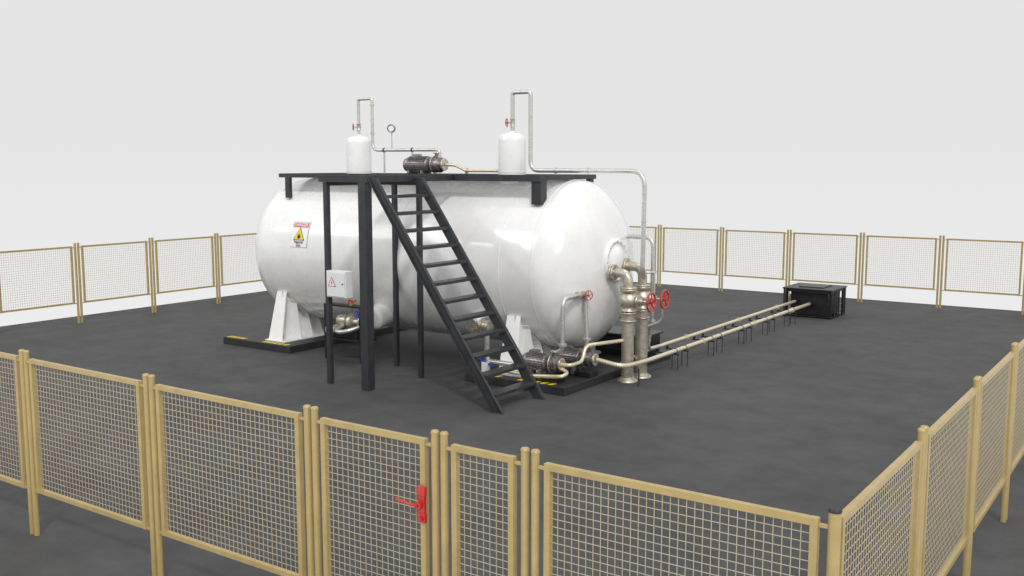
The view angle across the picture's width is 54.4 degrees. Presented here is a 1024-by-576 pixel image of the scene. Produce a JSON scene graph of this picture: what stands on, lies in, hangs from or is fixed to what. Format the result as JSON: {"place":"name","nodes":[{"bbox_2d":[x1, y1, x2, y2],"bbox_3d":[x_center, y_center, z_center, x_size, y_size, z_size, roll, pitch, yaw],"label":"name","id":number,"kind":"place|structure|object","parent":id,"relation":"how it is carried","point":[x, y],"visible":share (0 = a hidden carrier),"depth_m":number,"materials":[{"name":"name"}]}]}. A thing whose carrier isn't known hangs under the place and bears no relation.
{"place":"outdoors","nodes":[
{"label":"outdoors","id":0,"kind":"place"},
{"bbox_2d":[0,282,1023,575],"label":"ground","id":1,"kind":"structure","parent":0,"point":[810,416],"depth_m":14.62,"materials":[{"name":"grey asphalt"}]},
{"bbox_2d":[223,326,406,353],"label":"equipment base slab","id":2,"kind":"structure","parent":1,"relation":"on","point":[255,339],"depth_m":21.60,"materials":[{"name":"black paint"}]},
{"bbox_2d":[228,336,290,344],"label":"hazard stripes","id":3,"kind":"object","parent":2,"relation":"on","point":[264,341],"visible":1,"depth_m":21.42,"materials":[{"name":"yellow paint"}]},
{"bbox_2d":[255,131,633,377],"bbox_3d":[-1.591,-0.997,20.774,8.715,4.430,3.360,5,9,35],"label":"storage tank","id":4,"kind":"object","parent":2,"relation":"on","point":[534,265],"visible":0.8,"depth_m":18.77,"materials":[{"name":"white metal"}]},
{"bbox_2d":[290,221,310,247],"bbox_3d":[-4.439,-1.121,20.881,0.500,0.529,0.153,5,9,35],"label":"danger sign","id":5,"kind":"object","parent":4,"relation":"attached to","point":[299,234],"visible":1,"depth_m":20.86,"materials":[{"name":"white paint"}]},
{"bbox_2d":[352,89,646,278],"bbox_3d":[-0.514,-2.129,19.874,7.155,3.551,0.329,5,8,33],"label":"vapour pipework","id":6,"kind":"object","parent":4,"relation":"attached to","point":[391,128],"visible":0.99,"depth_m":19.15,"materials":[{"name":"metal"}]},
{"bbox_2d":[507,290,623,378],"bbox_3d":[0.995,0.816,17.543,2.178,1.518,0.907,-1,7,-6],"label":"pump discharge pipework","id":7,"kind":"object","parent":4,"relation":"attached to","point":[562,344],"visible":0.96,"depth_m":17.50,"materials":[{"name":"metal"}]},
{"bbox_2d":[324,299,376,363],"bbox_3d":[-3.308,0.834,20.122,1.052,1.257,0.594,5,9,35],"label":"metering pump skid","id":8,"kind":"object","parent":1,"relation":"on","point":[351,323],"visible":0.73,"depth_m":20.05,"materials":[{"name":"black metal"}]},
{"bbox_2d":[279,173,595,390],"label":"steel access platform","id":9,"kind":"structure","parent":1,"relation":"on","point":[538,188],"depth_m":17.83,"materials":[{"name":"black metal"}]},
{"bbox_2d":[325,270,352,298],"bbox_3d":[-3.089,-0.072,17.637,0.540,0.470,0.210,5,9,35],"label":"electrical enclosure","id":10,"kind":"object","parent":9,"relation":"attached to","point":[339,283],"visible":1,"depth_m":17.52,"materials":[{"name":"paint"}]},
{"bbox_2d":[403,152,448,172],"bbox_3d":[-1.798,-2.541,20.727,1.052,0.563,0.357,5,9,35],"label":"transfer pump","id":11,"kind":"object","parent":9,"relation":"on","point":[416,163],"visible":0.92,"depth_m":20.59,"materials":[{"name":"metal"}]},
{"bbox_2d":[368,178,545,413],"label":"steel staircase","id":12,"kind":"structure","parent":1,"relation":"on","point":[529,382],"depth_m":16.78,"materials":[{"name":"black metal"}]},
{"bbox_2d":[0,225,1023,575],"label":"fence","id":13,"kind":"object","parent":1,"relation":"on","point":[148,395],"visible":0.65,"depth_m":8.79,"materials":[{"name":"beige metal"}]},
{"bbox_2d":[316,417,430,575],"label":"fence gate","id":14,"kind":"structure","parent":13,"relation":"attached to","point":[421,505],"depth_m":7.71,"materials":[{"name":"beige metal"}]},
{"bbox_2d":[466,350,670,395],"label":"equipment base slab","id":15,"kind":"structure","parent":1,"relation":"on","point":[570,384],"depth_m":17.83,"materials":[{"name":"black paint"}]},
{"bbox_2d":[470,317,513,371],"bbox_3d":[-0.315,1.061,18.129,0.902,1.000,0.370,5,9,35],"label":"suction valve set","id":16,"kind":"object","parent":15,"relation":"on","point":[485,324],"visible":0.74,"depth_m":18.16,"materials":[{"name":"metal"}]},
{"bbox_2d":[494,375,554,384],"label":"hazard stripes","id":17,"kind":"object","parent":15,"relation":"on","point":[537,381],"visible":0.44,"depth_m":17.40,"materials":[{"name":"yellow paint"}]},
{"bbox_2d":[521,349,565,382],"bbox_3d":[0.554,1.349,17.599,0.806,0.549,0.326,5,9,35],"label":"transfer pump","id":18,"kind":"object","parent":15,"relation":"on","point":[540,362],"visible":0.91,"depth_m":17.47,"materials":[{"name":"metal"}]},
{"bbox_2d":[555,344,598,377],"bbox_3d":[1.170,1.293,18.044,0.826,0.549,0.326,5,9,35],"label":"transfer pump","id":19,"kind":"object","parent":15,"relation":"on","point":[570,354],"visible":0.64,"depth_m":17.91,"materials":[{"name":"metal"}]},
{"bbox_2d":[595,326,663,355],"bbox_3d":[2.338,1.090,20.121,1.200,0.450,0.800,5,9,35],"label":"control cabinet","id":20,"kind":"object","parent":15,"relation":"on","point":[614,332],"visible":0.31,"depth_m":19.94,"materials":[{"name":"black metal"}]},
{"bbox_2d":[608,234,669,382],"bbox_3d":[2.447,0.331,18.645,1.145,2.620,1.732,5,9,35],"label":"outlet valve manifold","id":21,"kind":"object","parent":1,"relation":"on","point":[639,297],"visible":0.98,"depth_m":18.22,"materials":[{"name":"metal"}]},
{"bbox_2d":[596,300,810,385],"bbox_3d":[4.681,1.004,21.769,0.660,0.512,10.222,5,9,35],"label":"supply pipeline","id":22,"kind":"object","parent":1,"relation":"on","point":[674,351],"visible":0.99,"depth_m":21.00,"materials":[{"name":"paint"}]},
{"bbox_2d":[783,282,846,319],"bbox_3d":[7.960,0.321,26.169,1.308,0.780,1.270,5,9,35],"label":"valve pit box","id":23,"kind":"object","parent":1,"relation":"on","point":[823,300],"visible":0.95,"depth_m":25.80,"materials":[{"name":"black metal"}]},
{"bbox_2d":[0,0,1023,325],"label":"sky","id":24,"kind":"structure","parent":0,"point":[121,121],"materials":[{"name":"white"}]}
]}

